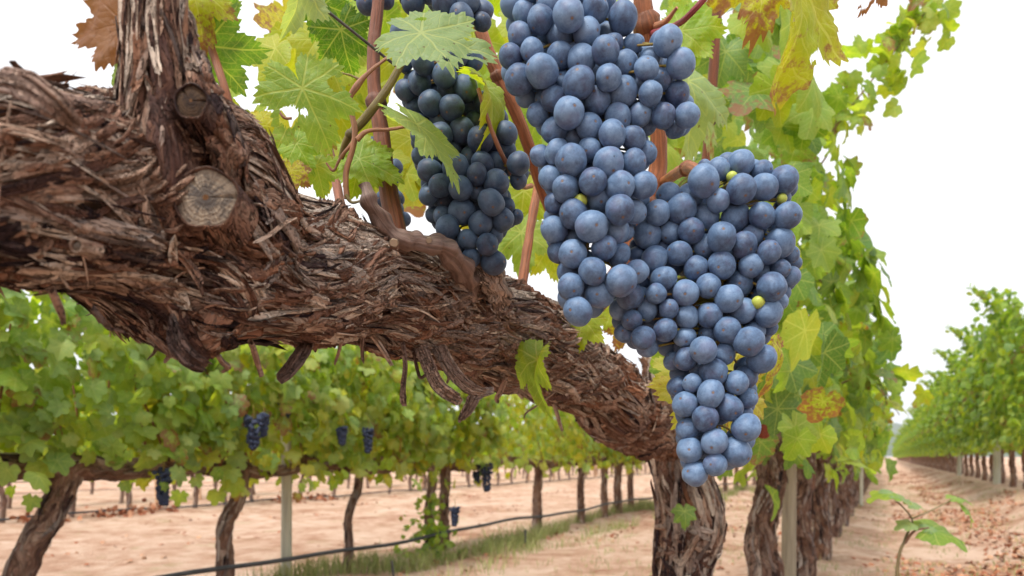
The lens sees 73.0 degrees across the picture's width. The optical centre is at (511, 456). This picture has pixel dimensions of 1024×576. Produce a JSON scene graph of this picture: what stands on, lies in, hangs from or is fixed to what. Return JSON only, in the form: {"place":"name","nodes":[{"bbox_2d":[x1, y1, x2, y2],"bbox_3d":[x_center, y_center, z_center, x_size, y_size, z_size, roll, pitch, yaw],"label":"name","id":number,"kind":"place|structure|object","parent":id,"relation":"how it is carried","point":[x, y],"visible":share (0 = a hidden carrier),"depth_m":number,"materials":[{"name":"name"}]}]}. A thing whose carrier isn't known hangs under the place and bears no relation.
{"place":"outdoors","nodes":[
{"label":"outdoors","id":0,"kind":"place"},
{"bbox_2d":[8,465,594,482],"bbox_3d":[4.979,0.090,15.000,0.003,0.011,34.074,0,0,28],"label":"trellis wire","id":1,"kind":"object","parent":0,"point":[291,474],"visible":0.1,"depth_m":3.10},
{"bbox_2d":[0,457,1023,575],"bbox_3d":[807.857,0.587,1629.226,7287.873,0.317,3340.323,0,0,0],"label":"ground","id":2,"kind":"structure","parent":0,"point":[88,533],"depth_m":6.73,"materials":[{"name":"soil"}]},
{"bbox_2d":[7,483,12,508],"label":"grapevine","id":3,"kind":"object","parent":2,"relation":"on","point":[9,503],"visible":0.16,"depth_m":9.44,"materials":[{"name":"brown plant"}]},
{"bbox_2d":[0,420,54,522],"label":"grapevine","id":4,"kind":"object","parent":2,"relation":"on","point":[3,502],"visible":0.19,"depth_m":7.18,"materials":[{"name":"brown plant"}]},
{"bbox_2d":[15,413,127,517],"bbox_3d":[-5.019,0.096,7.862,0.832,1.288,1.276,0,0,30],"label":"grapevine","id":5,"kind":"object","parent":2,"relation":"on","point":[87,445],"visible":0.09,"depth_m":7.83,"materials":[{"name":"brown plant"}]},
{"bbox_2d":[77,451,94,493],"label":"grapevine","id":6,"kind":"object","parent":2,"relation":"on","point":[92,487],"visible":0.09,"depth_m":13.11,"materials":[{"name":"brown plant"}]},
{"bbox_2d":[77,446,124,503],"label":"grapevine","id":7,"kind":"object","parent":2,"relation":"on","point":[121,500],"visible":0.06,"depth_m":10.78,"materials":[{"name":"brown plant"}]},
{"bbox_2d":[78,412,133,511],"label":"grapevine","id":8,"kind":"object","parent":2,"relation":"on","point":[129,498],"visible":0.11,"depth_m":8.39,"materials":[{"name":"brown plant"}]},
{"bbox_2d":[0,287,250,575],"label":"grapevine","id":9,"kind":"object","parent":2,"relation":"on","point":[56,468],"visible":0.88,"depth_m":2.53,"materials":[{"name":"green plant"}]},
{"bbox_2d":[152,461,172,505],"bbox_3d":[-1.390,0.097,2.753,0.077,0.201,0.074,0,0,0],"label":"grape bunch","id":10,"kind":"object","parent":9,"relation":"hanging from","point":[162,497],"visible":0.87,"depth_m":2.73,"materials":[{"name":"food"}]},
{"bbox_2d":[243,404,263,450],"bbox_3d":[-1.125,-0.128,3.002,0.090,0.201,0.086,0,0,0],"label":"grape bunch","id":11,"kind":"object","parent":9,"relation":"attached to","point":[253,437],"visible":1,"depth_m":2.98,"materials":[{"name":"food"}]},
{"bbox_2d":[154,479,157,506],"bbox_3d":[-4.994,0.340,9.705,0.061,0.801,0.045,0,0,0],"label":"vine stake","id":12,"kind":"object","parent":2,"relation":"on","point":[155,485],"visible":0.21,"depth_m":9.69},
{"bbox_2d":[9,491,344,523],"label":"leaf heaps","id":13,"kind":"object","parent":2,"relation":"on","point":[100,513],"visible":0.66,"depth_m":8.01,"materials":[{"name":"plant"}]},
{"bbox_2d":[190,448,226,507],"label":"grapevine","id":14,"kind":"object","parent":2,"relation":"on","point":[195,494],"visible":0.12,"depth_m":9.16,"materials":[{"name":"brown plant"}]},
{"bbox_2d":[196,444,272,505],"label":"grapevine","id":15,"kind":"object","parent":2,"relation":"on","point":[257,449],"visible":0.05,"depth_m":9.61,"materials":[{"name":"green plant"}]},
{"bbox_2d":[115,341,361,575],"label":"grapevine","id":16,"kind":"object","parent":2,"relation":"on","point":[238,476],"visible":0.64,"depth_m":3.23,"materials":[{"name":"green plant"}]},
{"bbox_2d":[256,403,269,437],"bbox_3d":[-1.098,-0.162,3.050,0.058,0.155,0.053,0,0,0],"label":"grape bunch","id":17,"kind":"object","parent":16,"relation":"hanging from","point":[264,428],"visible":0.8,"depth_m":3.04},
{"bbox_2d":[336,418,347,445],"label":"grape bunch","id":18,"kind":"object","parent":16,"relation":"attached to","point":[341,432],"visible":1,"depth_m":3.48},
{"bbox_2d":[246,431,279,499],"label":"grapevine","id":19,"kind":"object","parent":2,"relation":"on","point":[250,490],"visible":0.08,"depth_m":10.13,"materials":[{"name":"brown plant"}]},
{"bbox_2d":[281,430,291,575],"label":"post","id":20,"kind":"object","parent":2,"relation":"on","point":[286,516],"visible":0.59,"depth_m":3.59,"materials":[{"name":"wood"}]},
{"bbox_2d":[276,453,304,495],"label":"grapevine","id":21,"kind":"object","parent":2,"relation":"on","point":[302,475],"visible":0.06,"depth_m":10.87,"materials":[{"name":"brown plant"}]},
{"bbox_2d":[17,468,613,493],"bbox_3d":[4.264,0.390,25.000,0.008,0.018,45.432,0,0,28],"label":"trellis wire","id":22,"kind":"object","parent":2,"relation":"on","point":[215,485],"visible":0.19,"depth_m":8.63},
{"bbox_2d":[346,474,350,488],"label":"grapevine","id":23,"kind":"object","parent":2,"relation":"on","point":[348,483],"visible":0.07,"depth_m":15.36,"materials":[{"name":"brown plant"}]},
{"bbox_2d":[273,344,453,572],"bbox_3d":[-0.901,-0.033,4.090,0.737,1.559,1.055,0,0,30],"label":"grapevine","id":24,"kind":"object","parent":2,"relation":"on","point":[356,460],"visible":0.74,"depth_m":3.96,"materials":[{"name":"green plant"}]},
{"bbox_2d":[362,418,373,453],"bbox_3d":[-0.780,-0.115,3.748,0.068,0.197,0.058,0,0,-15],"label":"grape bunch","id":25,"kind":"object","parent":24,"relation":"hanging from","point":[367,440],"visible":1,"depth_m":3.73,"materials":[{"name":"food"}]},
{"bbox_2d":[0,467,739,520],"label":"drip pipe","id":26,"kind":"object","parent":2,"relation":"on","point":[29,516],"visible":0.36,"depth_m":10.07,"materials":[{"name":"plastic"}]},
{"bbox_2d":[391,561,394,575],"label":"pipe stake","id":27,"kind":"object","parent":2,"relation":"on","point":[392,566],"visible":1,"depth_m":3.89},
{"bbox_2d":[408,453,411,488],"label":"grapevine","id":28,"kind":"object","parent":2,"relation":"on","point":[409,482],"visible":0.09,"depth_m":13.39,"materials":[{"name":"brown plant"}]},
{"bbox_2d":[366,359,507,559],"bbox_3d":[-0.554,-0.009,4.736,0.714,1.517,1.044,0,0,31],"label":"grapevine","id":29,"kind":"object","parent":2,"relation":"on","point":[482,430],"visible":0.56,"depth_m":4.69,"materials":[{"name":"green plant"}]},
{"bbox_2d":[449,499,459,526],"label":"grape bunch","id":30,"kind":"object","parent":29,"relation":"attached to","point":[454,511],"visible":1,"depth_m":4.28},
{"bbox_2d":[480,463,493,491],"bbox_3d":[-0.178,0.119,4.893,0.098,0.263,0.100,0,0,0],"label":"grape bunch","id":31,"kind":"object","parent":29,"relation":"attached to","point":[487,478],"visible":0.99,"depth_m":4.88,"materials":[{"name":"food"}]},
{"bbox_2d":[423,453,452,488],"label":"grapevine","id":32,"kind":"object","parent":2,"relation":"on","point":[425,482],"visible":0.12,"depth_m":13.86,"materials":[{"name":"brown plant"}]},
{"bbox_2d":[0,0,887,575],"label":"grapevine","id":33,"kind":"object","parent":2,"relation":"on","point":[154,200],"visible":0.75,"depth_m":0.51,"materials":[{"name":"brown plant"}]},
{"bbox_2d":[354,0,400,15],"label":"grape bunch","id":34,"kind":"object","parent":33,"relation":"attached to","point":[364,7],"visible":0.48,"depth_m":0.62,"materials":[{"name":"food"}]},
{"bbox_2d":[371,136,410,226],"bbox_3d":[-0.127,-0.287,0.718,0.047,0.102,0.062,0,0,0],"label":"grape bunch","id":35,"kind":"object","parent":33,"relation":"hanging from","point":[397,163],"visible":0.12,"depth_m":0.71,"materials":[{"name":"food"}]},
{"bbox_2d":[390,0,529,275],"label":"grape bunch","id":36,"kind":"object","parent":33,"relation":"hanging from","point":[481,205],"visible":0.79,"depth_m":0.57,"materials":[{"name":"food"}]},
{"bbox_2d":[499,0,699,326],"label":"grape bunch","id":37,"kind":"object","parent":33,"relation":"hanging from","point":[580,77],"visible":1,"depth_m":0.47,"materials":[{"name":"food"}]},
{"bbox_2d":[609,149,802,486],"bbox_3d":[0.145,-0.103,0.512,0.149,0.249,0.075,0,0,0],"label":"grape bunch","id":38,"kind":"object","parent":33,"relation":"hanging from","point":[737,267],"visible":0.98,"depth_m":0.49,"materials":[{"name":"food"}]},
{"bbox_2d":[758,394,769,438],"bbox_3d":[0.581,-0.095,1.601,0.043,0.106,0.042,0,0,0],"label":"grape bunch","id":39,"kind":"object","parent":33,"relation":"hanging from","point":[764,433],"visible":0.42,"depth_m":1.59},
{"bbox_2d":[363,359,527,549],"bbox_3d":[-0.471,-0.017,4.894,0.718,1.522,1.771,0,0,32],"label":"grapevine","id":40,"kind":"object","parent":2,"relation":"on","point":[518,438],"visible":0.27,"depth_m":4.87,"materials":[{"name":"green plant"}]},
{"bbox_2d":[472,461,480,483],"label":"grape bunch","id":41,"kind":"object","parent":40,"relation":"hanging from","point":[476,476],"visible":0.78,"depth_m":4.98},
{"bbox_2d":[157,479,755,575],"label":"drip pipe","id":42,"kind":"object","parent":2,"relation":"on","point":[242,565],"visible":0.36,"depth_m":3.90,"materials":[{"name":"plastic"}]},
{"bbox_2d":[455,452,494,486],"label":"grapevine","id":43,"kind":"object","parent":2,"relation":"on","point":[468,479],"visible":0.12,"depth_m":15.33,"materials":[{"name":"brown plant"}]},
{"bbox_2d":[207,484,755,575],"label":"grass","id":44,"kind":"structure","parent":2,"relation":"on","point":[493,543],"depth_m":4.64,"materials":[{"name":"plant"}]},
{"bbox_2d":[494,443,519,483],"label":"grapevine","id":45,"kind":"object","parent":2,"relation":"on","point":[498,474],"visible":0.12,"depth_m":16.37,"materials":[{"name":"brown plant"}]},
{"bbox_2d":[495,430,532,482],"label":"grapevine","id":46,"kind":"object","parent":2,"relation":"on","point":[511,472],"visible":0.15,"depth_m":17.00,"materials":[{"name":"brown plant"}]},
{"bbox_2d":[524,530,526,543],"bbox_3d":[0.100,0.598,5.200,0.017,0.104,0.017,0,0,-22],"label":"pipe stake","id":47,"kind":"object","parent":2,"relation":"on","point":[525,534],"visible":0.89,"depth_m":5.19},
{"bbox_2d":[505,442,546,482],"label":"grapevine","id":48,"kind":"object","parent":2,"relation":"on","point":[527,474],"visible":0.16,"depth_m":17.62,"materials":[{"name":"brown plant"}]},
{"bbox_2d":[44,468,1023,575],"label":"fallen leaves","id":49,"kind":"object","parent":2,"relation":"on","point":[1013,554],"visible":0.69,"depth_m":6.32,"materials":[{"name":"brown plant"}]},
{"bbox_2d":[482,394,592,529],"bbox_3d":[0.218,-0.006,6.212,0.761,1.502,1.239,0,0,30],"label":"grapevine","id":50,"kind":"object","parent":2,"relation":"on","point":[536,418],"visible":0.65,"depth_m":6.13,"materials":[{"name":"green plant"}]},
{"bbox_2d":[533,439,562,479],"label":"grapevine","id":51,"kind":"object","parent":2,"relation":"on","point":[550,474],"visible":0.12,"depth_m":18.97,"materials":[{"name":"brown plant"}]},
{"bbox_2d":[540,408,618,523],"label":"grapevine","id":52,"kind":"object","parent":2,"relation":"on","point":[597,447],"visible":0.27,"depth_m":7.02,"materials":[{"name":"green plant"}]},
{"bbox_2d":[575,424,641,517],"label":"grapevine","id":53,"kind":"object","parent":2,"relation":"on","point":[603,488],"visible":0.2,"depth_m":7.62,"materials":[{"name":"green plant"}]},
{"bbox_2d":[593,440,642,513],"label":"grapevine","id":54,"kind":"object","parent":2,"relation":"on","point":[617,491],"visible":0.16,"depth_m":8.00,"materials":[{"name":"brown plant"}]},
{"bbox_2d":[616,451,644,510],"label":"grapevine","id":55,"kind":"object","parent":2,"relation":"on","point":[630,491],"visible":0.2,"depth_m":8.40,"materials":[{"name":"brown plant"}]},
{"bbox_2d":[723,476,727,490],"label":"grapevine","id":56,"kind":"object","parent":2,"relation":"on","point":[725,481],"visible":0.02,"depth_m":13.41,"materials":[{"name":"brown plant"}]},
{"bbox_2d":[734,467,738,486],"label":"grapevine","id":57,"kind":"object","parent":2,"relation":"on","point":[736,469],"visible":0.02,"depth_m":14.44,"materials":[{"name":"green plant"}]},
{"bbox_2d":[752,467,755,484],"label":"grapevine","id":58,"kind":"object","parent":2,"relation":"on","point":[754,481],"visible":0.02,"depth_m":16.42,"materials":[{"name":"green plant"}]},
{"bbox_2d":[781,463,796,575],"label":"post","id":59,"kind":"object","parent":2,"relation":"on","point":[788,531],"visible":0.23,"depth_m":2.99,"materials":[{"name":"grey wood"}]},
{"bbox_2d":[328,11,530,174],"bbox_3d":[10.325,-0.336,19.950,0.002,0.002,45.546,0,0,28],"label":"trellis wire","id":60,"kind":"object","parent":59,"relation":"attached to","point":[331,14],"visible":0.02,"depth_m":0.55,"materials":[{"name":"metal"}]},
{"bbox_2d":[729,216,903,575],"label":"grapevine","id":61,"kind":"object","parent":2,"relation":"on","point":[806,558],"visible":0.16,"depth_m":3.52,"materials":[{"name":"green plant"}]},
{"bbox_2d":[700,0,961,575],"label":"grapevine","id":62,"kind":"object","parent":2,"relation":"on","point":[865,363],"visible":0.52,"depth_m":2.27,"materials":[{"name":"green plant"}]},
{"bbox_2d":[803,294,892,560],"bbox_3d":[2.109,-0.246,4.643,0.867,1.982,1.311,0,0,27],"label":"grapevine","id":63,"kind":"object","parent":2,"relation":"on","point":[821,527],"visible":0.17,"depth_m":4.61,"materials":[{"name":"brown plant"}]},
{"bbox_2d":[815,394,893,525],"bbox_3d":[3.320,-0.167,6.883,0.866,1.816,1.332,0,0,27],"label":"grapevine","id":64,"kind":"object","parent":2,"relation":"on","point":[843,499],"visible":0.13,"depth_m":6.86,"materials":[{"name":"brown plant"}]},
{"bbox_2d":[825,382,892,536],"bbox_3d":[2.673,-0.171,5.746,0.863,1.824,1.336,0,0,28],"label":"grapevine","id":65,"kind":"object","parent":2,"relation":"on","point":[834,505],"visible":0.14,"depth_m":5.71,"materials":[{"name":"brown plant"}]},
{"bbox_2d":[860,467,862,505],"bbox_3d":[4.798,-0.110,9.500,0.050,1.800,0.047,0,0,0],"label":"post","id":66,"kind":"object","parent":2,"relation":"on","point":[861,487],"visible":0.23,"depth_m":9.48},
{"bbox_2d":[847,412,892,515],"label":"grapevine","id":67,"kind":"object","parent":2,"relation":"on","point":[850,493],"visible":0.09,"depth_m":7.96,"materials":[{"name":"brown plant"}]},
{"bbox_2d":[852,443,888,507],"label":"grapevine","id":68,"kind":"object","parent":2,"relation":"on","point":[854,487],"visible":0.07,"depth_m":9.05,"materials":[{"name":"brown plant"}]},
{"bbox_2d":[856,438,890,503],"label":"grapevine","id":69,"kind":"object","parent":2,"relation":"on","point":[858,487],"visible":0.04,"depth_m":10.16,"materials":[{"name":"brown plant"}]},
{"bbox_2d":[863,447,887,494],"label":"grapevine","id":70,"kind":"object","parent":2,"relation":"on","point":[864,481],"visible":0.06,"depth_m":12.56,"materials":[{"name":"brown plant"}]},
{"bbox_2d":[863,458,887,490],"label":"grapevine","id":71,"kind":"object","parent":2,"relation":"on","point":[866,479],"visible":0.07,"depth_m":13.76,"materials":[{"name":"brown plant"}]},
{"bbox_2d":[901,424,916,463],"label":"grapevine","id":72,"kind":"object","parent":2,"relation":"on","point":[905,426],"visible":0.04,"depth_m":43.69,"materials":[{"name":"green plant"}]},
{"bbox_2d":[903,420,919,464],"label":"grapevine","id":73,"kind":"object","parent":2,"relation":"on","point":[905,440],"visible":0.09,"depth_m":40.49,"materials":[{"name":"green plant"}]},
{"bbox_2d":[904,418,918,464],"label":"grapevine","id":74,"kind":"object","parent":2,"relation":"on","point":[905,442],"visible":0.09,"depth_m":41.62,"materials":[{"name":"green plant"}]},
{"bbox_2d":[904,420,922,465],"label":"grapevine","id":75,"kind":"object","parent":2,"relation":"on","point":[908,421],"visible":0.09,"depth_m":37.33,"materials":[{"name":"green plant"}]},
{"bbox_2d":[906,418,921,465],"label":"grapevine","id":76,"kind":"object","parent":2,"relation":"on","point":[909,446],"visible":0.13,"depth_m":38.52,"materials":[{"name":"green plant"}]},
{"bbox_2d":[907,421,923,465],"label":"grapevine","id":77,"kind":"object","parent":2,"relation":"on","point":[913,450],"visible":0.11,"depth_m":36.39,"materials":[{"name":"green plant"}]},
{"bbox_2d":[907,413,924,466],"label":"grapevine","id":78,"kind":"object","parent":2,"relation":"on","point":[910,444],"visible":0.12,"depth_m":35.31,"materials":[{"name":"green plant"}]},
{"bbox_2d":[909,416,927,466],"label":"grapevine","id":79,"kind":"object","parent":2,"relation":"on","point":[915,446],"visible":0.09,"depth_m":33.27,"materials":[{"name":"green plant"}]},
{"bbox_2d":[908,406,930,466],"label":"grapevine","id":80,"kind":"object","parent":2,"relation":"on","point":[916,414],"visible":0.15,"depth_m":31.09,"materials":[{"name":"green plant"}]},
{"bbox_2d":[866,489,973,575],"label":"vine seedling","id":81,"kind":"object","parent":2,"relation":"on","point":[933,533],"visible":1,"depth_m":1.74,"materials":[{"name":"plant"}]},
{"bbox_2d":[906,410,933,466],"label":"grapevine","id":82,"kind":"object","parent":2,"relation":"on","point":[911,411],"visible":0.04,"depth_m":34.21,"materials":[{"name":"green plant"}]},
{"bbox_2d":[910,414,929,466],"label":"grapevine","id":83,"kind":"object","parent":2,"relation":"on","point":[913,446],"visible":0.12,"depth_m":32.13,"materials":[{"name":"green plant"}]},
{"bbox_2d":[912,408,932,467],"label":"grapevine","id":84,"kind":"object","parent":2,"relation":"on","point":[917,441],"visible":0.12,"depth_m":30.19,"materials":[{"name":"green plant"}]},
{"bbox_2d":[915,403,938,468],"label":"grapevine","id":85,"kind":"object","parent":2,"relation":"on","point":[918,421],"visible":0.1,"depth_m":26.95,"materials":[{"name":"green plant"}]},
{"bbox_2d":[914,394,943,469],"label":"grapevine","id":86,"kind":"object","parent":2,"relation":"on","point":[941,457],"visible":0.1,"depth_m":24.91,"materials":[{"name":"green plant"}]},
{"bbox_2d":[912,410,947,467],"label":"grapevine","id":87,"kind":"object","parent":2,"relation":"on","point":[919,447],"visible":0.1,"depth_m":29.00,"materials":[{"name":"green plant"}]},
{"bbox_2d":[910,403,951,468],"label":"grapevine","id":88,"kind":"object","parent":2,"relation":"on","point":[919,411],"visible":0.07,"depth_m":27.92,"materials":[{"name":"green plant"}]},
{"bbox_2d":[919,409,945,470],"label":"grapevine","id":89,"kind":"object","parent":2,"relation":"on","point":[944,461],"visible":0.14,"depth_m":23.76,"materials":[{"name":"green plant"}]},
{"bbox_2d":[918,379,952,471],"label":"grapevine","id":90,"kind":"object","parent":2,"relation":"on","point":[926,384],"visible":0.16,"depth_m":21.60,"materials":[{"name":"green plant"}]},
{"bbox_2d":[916,405,956,469],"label":"grapevine","id":91,"kind":"object","parent":2,"relation":"on","point":[919,454],"visible":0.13,"depth_m":25.83,"materials":[{"name":"green plant"}]},
{"bbox_2d":[924,382,955,472],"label":"grapevine","id":92,"kind":"object","parent":2,"relation":"on","point":[953,457],"visible":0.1,"depth_m":20.67,"materials":[{"name":"green plant"}]},
{"bbox_2d":[920,402,963,470],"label":"grapevine","id":93,"kind":"object","parent":2,"relation":"on","point":[928,446],"visible":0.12,"depth_m":22.69,"materials":[{"name":"green plant"}]},
{"bbox_2d":[925,388,980,473],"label":"grapevine","id":94,"kind":"object","parent":2,"relation":"on","point":[931,432],"visible":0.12,"depth_m":19.57,"materials":[{"name":"green plant"}]},
{"bbox_2d":[924,369,987,473],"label":"grapevine","id":95,"kind":"object","parent":2,"relation":"on","point":[939,384],"visible":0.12,"depth_m":18.54,"materials":[{"name":"green plant"}]},
{"bbox_2d":[957,449,961,475],"bbox_3d":[11.572,0.065,17.900,0.109,1.051,0.109,0,0,0],"label":"post","id":96,"kind":"object","parent":2,"relation":"on","point":[959,466],"visible":0.45,"depth_m":17.86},
{"bbox_2d":[932,346,990,477],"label":"grapevine","id":97,"kind":"object","parent":2,"relation":"on","point":[952,368],"visible":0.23,"depth_m":15.38,"materials":[{"name":"green plant"}]},
{"bbox_2d":[931,374,991,475],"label":"grapevine","id":98,"kind":"object","parent":2,"relation":"on","point":[966,465],"visible":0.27,"depth_m":17.52,"materials":[{"name":"green plant"}]},
{"bbox_2d":[933,369,992,476],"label":"grapevine","id":99,"kind":"object","parent":2,"relation":"on","point":[971,456],"visible":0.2,"depth_m":16.35,"materials":[{"name":"green plant"}]},
{"bbox_2d":[941,355,1020,480],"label":"grapevine","id":100,"kind":"object","parent":2,"relation":"on","point":[983,460],"visible":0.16,"depth_m":14.38,"materials":[{"name":"green plant"}]},
{"bbox_2d":[943,351,1023,481],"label":"grapevine","id":101,"kind":"object","parent":2,"relation":"on","point":[952,409],"visible":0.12,"depth_m":13.21,"materials":[{"name":"green plant"}]},
{"bbox_2d":[944,323,1023,483],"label":"grapevine","id":102,"kind":"object","parent":2,"relation":"on","point":[967,339],"visible":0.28,"depth_m":12.23,"materials":[{"name":"green plant"}]},
{"bbox_2d":[956,316,1023,486],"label":"grapevine","id":103,"kind":"object","parent":2,"relation":"on","point":[1011,460],"visible":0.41,"depth_m":11.21,"materials":[{"name":"green plant"}]},
{"bbox_2d":[960,296,1023,488],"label":"grapevine","id":104,"kind":"object","parent":2,"relation":"on","point":[974,393],"visible":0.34,"depth_m":10.09,"materials":[{"name":"green plant"}]},
{"bbox_2d":[965,282,1023,455],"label":"grapevine","id":105,"kind":"object","parent":2,"relation":"on","point":[1007,340],"visible":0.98,"depth_m":8.97,"materials":[{"name":"green plant"}]},
{"bbox_2d":[993,442,1000,483],"bbox_3d":[8.340,0.065,11.900,0.119,1.051,0.118,0,0,0],"label":"post","id":106,"kind":"object","parent":2,"relation":"on","point":[996,467],"visible":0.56,"depth_m":11.85,"materials":[{"name":"wood"}]},
{"bbox_2d":[0,0,1023,456],"label":"sky","id":107,"kind":"structure","parent":0,"point":[939,186],"materials":[{"name":"white"}]},
{"bbox_2d":[454,416,1020,456],"bbox_3d":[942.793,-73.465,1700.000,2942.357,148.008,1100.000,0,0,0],"label":"hills","id":108,"kind":"structure","parent":0,"point":[895,426],"depth_m":1316.26,"materials":[{"name":"plant"}]},
{"bbox_2d":[503,477,1023,575],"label":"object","id":109,"kind":"structure","parent":0,"point":[1013,516],"depth_m":5.47,"materials":[{"name":"soil"}]}
]}

